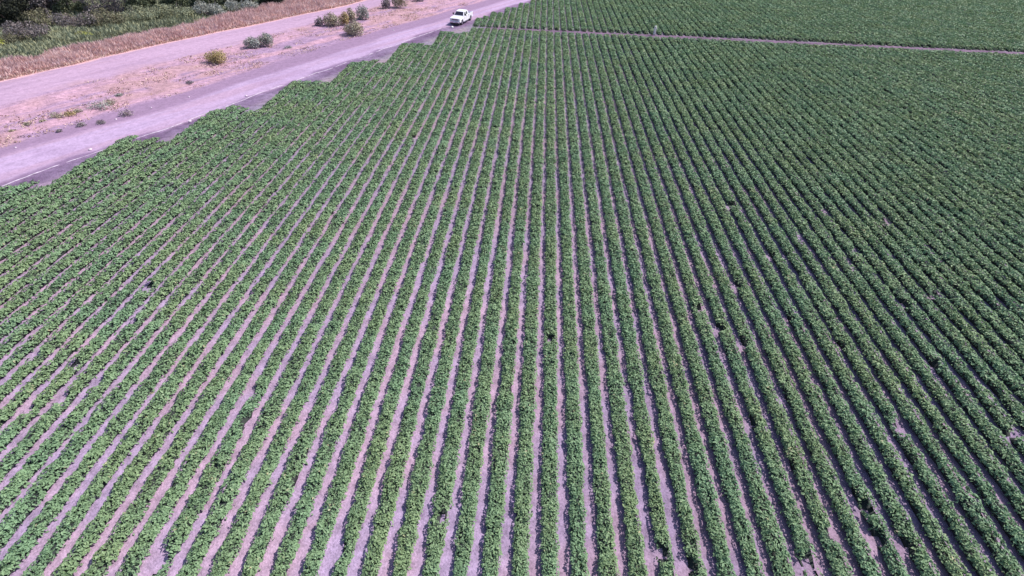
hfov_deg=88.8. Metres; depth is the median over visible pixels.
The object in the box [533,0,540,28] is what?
crop row
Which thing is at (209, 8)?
shrub
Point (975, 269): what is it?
crop row
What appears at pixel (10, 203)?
crop row
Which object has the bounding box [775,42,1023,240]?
crop row
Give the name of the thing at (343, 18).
bush
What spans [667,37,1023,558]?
crop row
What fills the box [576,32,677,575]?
crop row
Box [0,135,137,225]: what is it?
crop row
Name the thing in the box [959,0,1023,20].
crop row
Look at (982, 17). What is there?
crop row
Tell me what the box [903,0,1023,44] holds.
crop row
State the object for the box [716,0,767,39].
crop row
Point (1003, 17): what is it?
crop row
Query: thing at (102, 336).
crop row
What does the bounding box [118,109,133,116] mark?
weed
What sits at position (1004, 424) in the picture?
crop row
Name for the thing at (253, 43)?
bush
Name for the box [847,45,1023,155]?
crop row
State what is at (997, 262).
crop row
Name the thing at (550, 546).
crop row
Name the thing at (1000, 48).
crop row
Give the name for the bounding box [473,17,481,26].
crop row
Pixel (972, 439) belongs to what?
crop row
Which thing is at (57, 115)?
weed
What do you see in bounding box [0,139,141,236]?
crop row
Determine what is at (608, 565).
crop row
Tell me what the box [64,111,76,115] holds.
weed
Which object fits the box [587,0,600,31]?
crop row
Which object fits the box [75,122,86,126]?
weed
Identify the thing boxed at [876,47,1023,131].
crop row
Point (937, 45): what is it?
crop row
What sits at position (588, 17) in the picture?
crop row
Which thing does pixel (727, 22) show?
crop row
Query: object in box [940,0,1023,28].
crop row
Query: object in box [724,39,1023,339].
crop row
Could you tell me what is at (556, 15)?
crop row
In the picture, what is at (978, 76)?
crop row
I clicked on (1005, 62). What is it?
crop row
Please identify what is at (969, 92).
crop row
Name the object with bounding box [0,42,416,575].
crop row
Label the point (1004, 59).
crop row
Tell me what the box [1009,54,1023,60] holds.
crop row
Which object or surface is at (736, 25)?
crop row
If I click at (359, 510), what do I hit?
crop row
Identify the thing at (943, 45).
crop row
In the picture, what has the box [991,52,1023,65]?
crop row
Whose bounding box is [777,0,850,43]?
crop row
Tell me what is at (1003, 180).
crop row
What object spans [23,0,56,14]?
tree
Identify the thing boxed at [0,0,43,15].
tree
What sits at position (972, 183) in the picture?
crop row
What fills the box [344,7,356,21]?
bush
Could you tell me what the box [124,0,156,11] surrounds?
tree
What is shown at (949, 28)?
crop row
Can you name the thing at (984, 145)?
crop row
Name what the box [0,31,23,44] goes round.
shrub
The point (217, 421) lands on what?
crop row
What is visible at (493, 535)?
crop row
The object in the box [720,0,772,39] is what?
crop row
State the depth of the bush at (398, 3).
127.88 m
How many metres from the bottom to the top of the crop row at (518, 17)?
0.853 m
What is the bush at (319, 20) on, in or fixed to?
on the verge
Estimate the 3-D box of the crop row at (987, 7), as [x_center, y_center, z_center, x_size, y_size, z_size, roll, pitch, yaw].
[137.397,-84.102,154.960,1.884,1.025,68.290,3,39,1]
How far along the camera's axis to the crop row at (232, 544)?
37.40 m
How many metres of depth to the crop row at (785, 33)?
128.57 m
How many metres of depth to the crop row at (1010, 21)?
141.75 m
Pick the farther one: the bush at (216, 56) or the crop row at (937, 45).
the crop row at (937, 45)
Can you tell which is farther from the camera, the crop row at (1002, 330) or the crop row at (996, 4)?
the crop row at (996, 4)
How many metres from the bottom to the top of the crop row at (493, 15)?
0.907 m
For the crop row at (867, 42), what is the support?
on the field
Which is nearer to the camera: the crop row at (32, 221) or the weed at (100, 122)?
the crop row at (32, 221)
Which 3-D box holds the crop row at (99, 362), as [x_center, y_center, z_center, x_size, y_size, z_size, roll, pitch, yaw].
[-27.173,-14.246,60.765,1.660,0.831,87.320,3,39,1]
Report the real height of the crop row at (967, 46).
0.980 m
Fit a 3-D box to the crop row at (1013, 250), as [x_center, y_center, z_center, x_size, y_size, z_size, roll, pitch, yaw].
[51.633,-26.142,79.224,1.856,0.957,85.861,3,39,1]
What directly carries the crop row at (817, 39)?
on the field
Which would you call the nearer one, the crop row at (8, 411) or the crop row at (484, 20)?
the crop row at (8, 411)
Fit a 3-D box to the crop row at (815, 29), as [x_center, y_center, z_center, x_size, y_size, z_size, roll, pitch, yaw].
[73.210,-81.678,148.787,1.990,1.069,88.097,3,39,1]
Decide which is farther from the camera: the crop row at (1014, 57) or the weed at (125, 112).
the crop row at (1014, 57)
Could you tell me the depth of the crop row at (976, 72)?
98.14 m
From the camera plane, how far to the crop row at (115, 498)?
36.14 m
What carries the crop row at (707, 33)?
on the field
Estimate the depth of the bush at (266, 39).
98.84 m
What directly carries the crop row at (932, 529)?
on the field
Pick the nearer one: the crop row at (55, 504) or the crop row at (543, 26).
the crop row at (55, 504)
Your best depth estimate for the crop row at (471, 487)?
37.55 m
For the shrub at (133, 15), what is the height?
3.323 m
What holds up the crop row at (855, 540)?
on the field
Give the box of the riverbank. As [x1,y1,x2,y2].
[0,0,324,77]
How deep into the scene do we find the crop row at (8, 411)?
44.99 m
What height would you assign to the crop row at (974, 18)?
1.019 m
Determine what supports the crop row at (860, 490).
on the field
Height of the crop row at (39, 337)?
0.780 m
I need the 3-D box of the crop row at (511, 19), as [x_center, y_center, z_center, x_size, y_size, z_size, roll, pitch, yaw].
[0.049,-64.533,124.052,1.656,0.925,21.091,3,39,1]
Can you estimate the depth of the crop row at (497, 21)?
120.17 m
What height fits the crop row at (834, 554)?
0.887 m
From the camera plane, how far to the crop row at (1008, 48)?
127.98 m
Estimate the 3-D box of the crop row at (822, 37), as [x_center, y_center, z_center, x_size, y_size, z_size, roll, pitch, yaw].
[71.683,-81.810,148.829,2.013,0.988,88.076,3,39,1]
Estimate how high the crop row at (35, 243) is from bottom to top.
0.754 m
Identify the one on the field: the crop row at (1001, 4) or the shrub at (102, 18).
the crop row at (1001, 4)
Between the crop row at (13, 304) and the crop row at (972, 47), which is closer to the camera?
the crop row at (13, 304)
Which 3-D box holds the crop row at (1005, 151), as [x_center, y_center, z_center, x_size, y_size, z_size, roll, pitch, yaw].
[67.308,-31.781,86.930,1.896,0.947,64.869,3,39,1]
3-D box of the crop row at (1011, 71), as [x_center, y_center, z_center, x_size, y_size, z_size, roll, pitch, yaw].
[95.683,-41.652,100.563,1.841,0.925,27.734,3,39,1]
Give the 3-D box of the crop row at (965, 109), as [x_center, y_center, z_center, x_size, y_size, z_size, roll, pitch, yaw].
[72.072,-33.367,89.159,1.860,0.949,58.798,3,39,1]
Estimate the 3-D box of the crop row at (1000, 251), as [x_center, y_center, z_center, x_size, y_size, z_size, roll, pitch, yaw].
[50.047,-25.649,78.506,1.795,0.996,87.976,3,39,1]
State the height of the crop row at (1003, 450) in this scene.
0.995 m
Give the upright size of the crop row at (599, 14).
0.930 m
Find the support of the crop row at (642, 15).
on the field
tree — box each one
[0,0,33,27]
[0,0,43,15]
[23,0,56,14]
[46,0,87,13]
[80,0,105,13]
[99,0,127,12]
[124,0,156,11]
[158,0,190,8]
[190,0,222,4]
[258,0,282,3]
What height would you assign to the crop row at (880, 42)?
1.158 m
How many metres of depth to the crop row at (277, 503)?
37.12 m
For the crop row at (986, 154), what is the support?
on the field
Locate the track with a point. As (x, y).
(20, 88)
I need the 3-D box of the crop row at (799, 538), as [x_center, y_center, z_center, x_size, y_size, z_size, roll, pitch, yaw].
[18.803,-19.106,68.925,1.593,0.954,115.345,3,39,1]
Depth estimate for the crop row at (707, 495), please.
37.91 m
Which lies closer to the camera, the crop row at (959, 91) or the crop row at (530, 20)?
the crop row at (959, 91)
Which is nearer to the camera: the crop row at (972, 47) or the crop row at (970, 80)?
the crop row at (970, 80)
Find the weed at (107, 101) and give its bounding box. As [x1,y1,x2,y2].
[103,98,114,104]
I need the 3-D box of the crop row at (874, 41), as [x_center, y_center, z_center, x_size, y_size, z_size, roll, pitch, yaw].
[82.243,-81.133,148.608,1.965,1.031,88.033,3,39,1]
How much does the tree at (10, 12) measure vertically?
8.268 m
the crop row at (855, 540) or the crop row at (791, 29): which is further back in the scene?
the crop row at (791, 29)
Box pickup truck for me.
[450,9,472,24]
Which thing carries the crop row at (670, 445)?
on the field
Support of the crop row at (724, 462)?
on the field
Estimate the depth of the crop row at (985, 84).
95.56 m
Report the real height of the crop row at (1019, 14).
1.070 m
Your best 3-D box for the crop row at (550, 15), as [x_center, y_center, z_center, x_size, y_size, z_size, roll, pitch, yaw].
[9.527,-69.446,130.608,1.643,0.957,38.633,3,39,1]
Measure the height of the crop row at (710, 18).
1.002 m
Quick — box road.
[0,0,529,185]
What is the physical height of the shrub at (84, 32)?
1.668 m
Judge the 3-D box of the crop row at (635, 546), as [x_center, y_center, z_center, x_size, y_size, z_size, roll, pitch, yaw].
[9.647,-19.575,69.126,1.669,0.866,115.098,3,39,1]
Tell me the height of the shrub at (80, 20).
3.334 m
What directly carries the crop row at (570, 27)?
on the field
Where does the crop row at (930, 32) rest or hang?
on the field
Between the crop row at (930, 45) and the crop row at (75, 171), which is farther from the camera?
the crop row at (930, 45)
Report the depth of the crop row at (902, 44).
127.92 m
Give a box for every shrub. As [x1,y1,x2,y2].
[0,17,50,38]
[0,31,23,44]
[21,6,75,27]
[48,11,98,27]
[75,30,92,34]
[85,7,126,26]
[116,4,157,20]
[150,3,195,16]
[192,0,226,14]
[224,0,258,11]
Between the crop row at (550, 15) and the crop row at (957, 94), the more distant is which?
the crop row at (550, 15)
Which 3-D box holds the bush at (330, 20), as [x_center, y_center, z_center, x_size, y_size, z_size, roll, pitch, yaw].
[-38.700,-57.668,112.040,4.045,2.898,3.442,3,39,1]
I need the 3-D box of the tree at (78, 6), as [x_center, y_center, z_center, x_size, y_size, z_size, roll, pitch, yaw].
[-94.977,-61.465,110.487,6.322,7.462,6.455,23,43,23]
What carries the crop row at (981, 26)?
on the field
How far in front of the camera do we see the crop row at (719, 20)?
126.83 m
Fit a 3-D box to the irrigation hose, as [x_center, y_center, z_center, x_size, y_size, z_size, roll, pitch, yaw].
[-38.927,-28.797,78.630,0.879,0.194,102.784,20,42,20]
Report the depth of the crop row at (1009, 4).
155.32 m
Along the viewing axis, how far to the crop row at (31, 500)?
37.70 m
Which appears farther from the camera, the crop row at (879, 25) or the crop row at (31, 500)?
the crop row at (879, 25)
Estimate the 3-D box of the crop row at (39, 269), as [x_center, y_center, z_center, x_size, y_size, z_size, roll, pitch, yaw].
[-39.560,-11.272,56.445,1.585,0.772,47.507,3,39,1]
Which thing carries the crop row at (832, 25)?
on the field
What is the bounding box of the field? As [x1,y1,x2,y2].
[0,0,1023,575]
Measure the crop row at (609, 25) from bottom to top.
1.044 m
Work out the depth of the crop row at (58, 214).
52.70 m
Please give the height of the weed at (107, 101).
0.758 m
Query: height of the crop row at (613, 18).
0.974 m
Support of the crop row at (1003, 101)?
on the field
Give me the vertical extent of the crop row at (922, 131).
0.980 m
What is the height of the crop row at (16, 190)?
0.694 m
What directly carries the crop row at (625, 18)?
on the field
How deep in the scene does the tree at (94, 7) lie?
111.65 m
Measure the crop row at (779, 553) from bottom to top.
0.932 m
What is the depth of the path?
114.55 m
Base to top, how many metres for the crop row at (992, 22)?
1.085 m
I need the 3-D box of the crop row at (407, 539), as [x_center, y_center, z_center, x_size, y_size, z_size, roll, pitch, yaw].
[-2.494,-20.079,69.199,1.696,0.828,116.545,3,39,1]
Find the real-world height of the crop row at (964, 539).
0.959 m
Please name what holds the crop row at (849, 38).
on the field
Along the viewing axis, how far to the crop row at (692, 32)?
126.39 m
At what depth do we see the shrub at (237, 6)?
118.40 m
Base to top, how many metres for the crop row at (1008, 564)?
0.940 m
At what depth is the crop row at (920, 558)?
37.72 m
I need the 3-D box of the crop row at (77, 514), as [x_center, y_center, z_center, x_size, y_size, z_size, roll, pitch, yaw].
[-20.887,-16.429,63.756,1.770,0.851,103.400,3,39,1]
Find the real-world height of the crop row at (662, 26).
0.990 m
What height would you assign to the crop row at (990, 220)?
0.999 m
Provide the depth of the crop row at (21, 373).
45.62 m
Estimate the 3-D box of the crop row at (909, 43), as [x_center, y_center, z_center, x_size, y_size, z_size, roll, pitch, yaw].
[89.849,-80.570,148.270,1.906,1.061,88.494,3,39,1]
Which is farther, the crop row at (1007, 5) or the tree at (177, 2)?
the crop row at (1007, 5)
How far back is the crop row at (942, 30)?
128.42 m
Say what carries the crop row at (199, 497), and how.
on the field
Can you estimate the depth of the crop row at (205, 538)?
36.52 m
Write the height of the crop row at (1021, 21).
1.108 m
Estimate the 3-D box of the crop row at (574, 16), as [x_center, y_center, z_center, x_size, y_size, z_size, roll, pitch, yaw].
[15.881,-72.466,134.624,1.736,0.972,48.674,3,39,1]
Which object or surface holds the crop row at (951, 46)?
on the field
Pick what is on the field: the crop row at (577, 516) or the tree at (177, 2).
the crop row at (577, 516)
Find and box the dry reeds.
[0,0,354,78]
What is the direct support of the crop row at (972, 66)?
on the field
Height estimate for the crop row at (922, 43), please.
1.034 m
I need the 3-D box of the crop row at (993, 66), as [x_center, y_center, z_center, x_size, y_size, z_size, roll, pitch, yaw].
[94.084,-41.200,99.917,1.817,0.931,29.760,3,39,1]
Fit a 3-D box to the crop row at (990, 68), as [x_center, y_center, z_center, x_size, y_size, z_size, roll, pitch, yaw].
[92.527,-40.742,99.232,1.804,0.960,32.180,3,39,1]
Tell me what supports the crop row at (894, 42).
on the field
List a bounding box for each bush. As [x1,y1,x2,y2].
[204,50,227,63]
[242,36,259,47]
[257,33,273,45]
[314,16,323,25]
[322,11,341,26]
[338,11,348,24]
[343,20,364,35]
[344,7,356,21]
[355,4,369,19]
[381,0,389,7]
[391,0,408,7]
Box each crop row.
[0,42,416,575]
[0,43,407,550]
[0,59,377,482]
[0,60,368,452]
[0,62,358,428]
[0,62,383,513]
[0,80,300,339]
[0,80,310,358]
[0,80,321,378]
[0,81,328,401]
[0,105,240,289]
[0,107,248,305]
[0,109,223,274]
[0,109,255,321]
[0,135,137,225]
[0,137,159,248]
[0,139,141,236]
[0,140,166,260]
[0,179,39,203]
[0,185,15,194]
[0,185,43,214]
[21,42,424,575]
[50,45,430,575]
[80,31,446,575]
[115,32,454,575]
[152,33,460,575]
[176,32,467,575]
[207,27,477,575]
[241,28,483,575]
[269,28,491,575]
[301,28,497,575]
[331,29,504,575]
[360,29,511,575]
[392,29,518,575]
[422,29,525,575]
[452,30,532,575]
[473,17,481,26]
[479,15,488,26]
[481,31,539,575]
[486,11,496,27]
[493,12,503,27]
[500,7,510,27]
[507,7,516,27]
[511,30,546,575]
[514,2,523,28]
[520,3,529,28]
[527,0,535,28]
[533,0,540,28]
[539,31,560,575]
[540,0,546,29]
[547,0,552,29]
[553,0,559,30]
[554,32,589,575]
[558,0,566,30]
[561,31,619,575]
[564,0,573,30]
[568,32,648,575]
[570,0,580,30]
[576,0,586,31]
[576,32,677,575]
[581,0,593,31]
[582,33,707,575]
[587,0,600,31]
[589,33,736,575]
[592,0,606,32]
[596,34,764,575]
[597,0,614,32]
[603,0,621,32]
[604,34,794,575]
[609,0,627,33]
[610,34,822,575]
[614,0,635,33]
[617,34,853,575]
[620,0,641,33]
[624,34,881,575]
[625,0,648,33]
[631,0,654,34]
[632,35,909,575]
[636,0,661,34]
[639,35,939,575]
[641,0,669,35]
[646,36,971,575]
[647,0,676,35]
[652,0,682,35]
[654,36,997,575]
[657,0,689,35]
[661,37,1023,575]
[663,0,697,36]
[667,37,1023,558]
[668,0,703,36]
[673,0,711,36]
[676,37,1023,521]
[679,0,718,37]
[683,38,1023,490]
[684,0,725,37]
[689,0,731,37]
[689,38,1023,455]
[695,0,738,37]
[697,38,1023,429]
[701,0,744,38]
[703,39,1023,402]
[705,0,752,38]
[711,0,758,39]
[711,39,1023,380]
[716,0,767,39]
[717,39,1023,359]
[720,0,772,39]
[724,0,780,40]
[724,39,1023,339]
[732,0,787,40]
[732,40,1023,323]
[735,0,793,40]
[739,40,1023,304]
[741,0,801,41]
[746,0,808,41]
[747,41,1023,291]
[751,0,814,41]
[754,0,821,42]
[754,41,1023,275]
[759,41,1023,262]
[761,0,829,42]
[767,0,836,42]
[767,42,1023,248]
[771,0,844,43]
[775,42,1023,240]
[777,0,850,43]
[779,0,858,44]
[782,43,1023,228]
[786,0,863,44]
[790,43,1023,217]
[792,0,871,44]
[797,0,878,44]
[797,43,1023,209]
[801,0,885,45]
[804,43,1023,197]
[807,0,891,45]
[811,0,899,45]
[812,44,1023,192]
[814,0,907,46]
[819,44,1023,181]
[821,0,915,47]
[824,0,920,46]
[824,44,1023,173]
[831,0,928,47]
[833,44,1023,168]
[834,0,935,47]
[840,0,941,47]
[840,45,1023,160]
[845,0,948,48]
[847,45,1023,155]
[849,0,955,48]
[853,0,963,49]
[855,46,1023,148]
[859,0,971,49]
[862,46,1023,140]
[864,0,976,49]
[868,0,984,49]
[870,46,1023,136]
[872,0,992,50]
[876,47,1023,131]
[877,0,997,50]
[882,47,1023,124]
[883,0,1004,50]
[887,0,1011,51]
[889,47,1023,117]
[892,0,1020,51]
[896,0,1023,51]
[897,48,1023,113]
[900,0,1023,49]
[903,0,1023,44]
[906,49,1023,110]
[911,0,1023,42]
[914,49,1023,104]
[916,0,1023,41]
[918,0,1023,39]
[920,49,1023,100]
[923,0,1023,35]
[924,0,1023,35]
[928,49,1023,96]
[932,0,1023,33]
[934,50,1023,92]
[937,0,1023,30]
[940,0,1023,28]
[943,50,1023,91]
[946,0,1023,24]
[947,0,1023,26]
[950,50,1023,85]
[953,0,1023,23]
[958,50,1023,82]
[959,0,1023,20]
[963,0,1023,19]
[965,52,1023,78]
[968,0,1023,18]
[972,0,1023,16]
[972,51,1023,76]
[976,0,1023,14]
[978,0,1023,13]
[978,52,1023,72]
[986,0,1023,11]
[986,52,1023,67]
[990,0,1023,10]
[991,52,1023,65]
[994,0,1023,10]
[1002,53,1023,63]
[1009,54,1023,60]
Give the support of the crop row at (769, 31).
on the field
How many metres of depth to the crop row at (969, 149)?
76.52 m
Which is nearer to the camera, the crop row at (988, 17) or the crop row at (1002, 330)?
the crop row at (1002, 330)
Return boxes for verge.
[0,0,484,148]
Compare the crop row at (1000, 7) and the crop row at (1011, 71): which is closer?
the crop row at (1011, 71)
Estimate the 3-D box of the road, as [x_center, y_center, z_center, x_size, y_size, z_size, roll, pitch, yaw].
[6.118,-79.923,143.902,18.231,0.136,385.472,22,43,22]
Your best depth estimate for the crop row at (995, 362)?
50.20 m
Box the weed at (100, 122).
[96,120,105,124]
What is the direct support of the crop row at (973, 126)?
on the field
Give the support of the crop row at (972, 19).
on the field
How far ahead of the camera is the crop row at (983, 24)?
134.45 m
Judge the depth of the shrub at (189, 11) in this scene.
112.38 m
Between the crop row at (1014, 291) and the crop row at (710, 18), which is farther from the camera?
the crop row at (710, 18)
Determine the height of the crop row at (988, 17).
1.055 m
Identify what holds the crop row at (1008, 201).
on the field
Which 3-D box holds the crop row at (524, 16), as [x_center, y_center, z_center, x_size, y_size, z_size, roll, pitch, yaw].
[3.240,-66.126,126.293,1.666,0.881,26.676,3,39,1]
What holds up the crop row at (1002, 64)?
on the field
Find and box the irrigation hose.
[3,28,440,185]
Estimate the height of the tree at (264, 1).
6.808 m
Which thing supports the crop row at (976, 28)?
on the field
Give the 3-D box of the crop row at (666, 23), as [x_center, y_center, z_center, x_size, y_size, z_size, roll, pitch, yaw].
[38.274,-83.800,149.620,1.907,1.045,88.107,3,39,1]
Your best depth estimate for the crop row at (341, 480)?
37.24 m
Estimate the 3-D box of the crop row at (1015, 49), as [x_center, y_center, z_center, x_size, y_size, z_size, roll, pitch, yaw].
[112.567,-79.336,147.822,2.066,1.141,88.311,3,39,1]
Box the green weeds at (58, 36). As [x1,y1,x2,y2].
[0,0,284,58]
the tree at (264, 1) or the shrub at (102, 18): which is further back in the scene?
the tree at (264, 1)
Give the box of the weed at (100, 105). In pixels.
[85,100,110,109]
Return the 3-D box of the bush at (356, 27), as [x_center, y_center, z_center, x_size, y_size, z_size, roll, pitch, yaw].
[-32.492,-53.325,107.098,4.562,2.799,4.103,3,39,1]
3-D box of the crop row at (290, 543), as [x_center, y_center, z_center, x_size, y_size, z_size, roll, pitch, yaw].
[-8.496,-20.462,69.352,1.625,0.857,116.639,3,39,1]
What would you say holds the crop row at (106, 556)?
on the field
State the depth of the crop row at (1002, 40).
129.08 m
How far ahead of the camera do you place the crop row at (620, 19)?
125.80 m
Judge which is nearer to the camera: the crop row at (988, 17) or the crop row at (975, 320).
the crop row at (975, 320)
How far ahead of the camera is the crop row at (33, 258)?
52.97 m
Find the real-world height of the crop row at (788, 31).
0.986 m
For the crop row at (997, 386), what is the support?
on the field
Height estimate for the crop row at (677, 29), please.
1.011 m
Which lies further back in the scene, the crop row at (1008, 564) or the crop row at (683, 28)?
the crop row at (683, 28)
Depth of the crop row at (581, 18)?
125.44 m
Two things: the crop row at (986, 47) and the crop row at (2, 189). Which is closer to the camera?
the crop row at (2, 189)
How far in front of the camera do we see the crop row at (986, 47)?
127.02 m
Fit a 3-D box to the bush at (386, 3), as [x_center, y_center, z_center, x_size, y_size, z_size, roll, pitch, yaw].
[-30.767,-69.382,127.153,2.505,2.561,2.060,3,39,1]
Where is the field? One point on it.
(334, 552)
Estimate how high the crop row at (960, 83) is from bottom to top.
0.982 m
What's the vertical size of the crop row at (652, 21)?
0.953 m
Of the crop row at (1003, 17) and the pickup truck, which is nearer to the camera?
the pickup truck
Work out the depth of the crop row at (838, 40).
127.22 m
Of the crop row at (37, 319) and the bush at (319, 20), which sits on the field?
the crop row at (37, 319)
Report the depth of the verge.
84.23 m
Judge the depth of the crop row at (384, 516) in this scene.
37.00 m
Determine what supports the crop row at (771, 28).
on the field
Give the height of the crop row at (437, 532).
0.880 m
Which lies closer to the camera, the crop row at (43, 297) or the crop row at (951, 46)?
the crop row at (43, 297)
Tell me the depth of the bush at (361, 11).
117.44 m
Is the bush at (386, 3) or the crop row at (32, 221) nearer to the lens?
the crop row at (32, 221)
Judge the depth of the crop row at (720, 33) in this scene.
127.19 m
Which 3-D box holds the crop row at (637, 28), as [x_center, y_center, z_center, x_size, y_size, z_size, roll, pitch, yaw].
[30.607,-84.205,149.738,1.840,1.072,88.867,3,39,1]
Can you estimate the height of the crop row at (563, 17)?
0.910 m
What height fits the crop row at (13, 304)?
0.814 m
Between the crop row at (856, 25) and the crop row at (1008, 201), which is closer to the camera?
the crop row at (1008, 201)
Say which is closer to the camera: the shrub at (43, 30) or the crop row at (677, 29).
the shrub at (43, 30)
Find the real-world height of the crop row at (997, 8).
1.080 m
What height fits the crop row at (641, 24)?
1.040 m
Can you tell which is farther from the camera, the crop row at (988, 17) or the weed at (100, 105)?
the crop row at (988, 17)
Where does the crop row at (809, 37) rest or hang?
on the field
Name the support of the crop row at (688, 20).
on the field
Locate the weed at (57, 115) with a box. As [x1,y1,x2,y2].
[48,112,63,117]
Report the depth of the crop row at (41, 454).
39.56 m
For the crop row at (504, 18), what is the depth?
122.36 m
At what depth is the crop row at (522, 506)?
37.75 m
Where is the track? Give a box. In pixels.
[0,0,397,104]
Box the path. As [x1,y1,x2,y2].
[474,26,1023,54]
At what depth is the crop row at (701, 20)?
126.89 m
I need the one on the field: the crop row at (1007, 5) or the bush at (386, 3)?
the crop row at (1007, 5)
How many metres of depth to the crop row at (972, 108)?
86.83 m
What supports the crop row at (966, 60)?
on the field

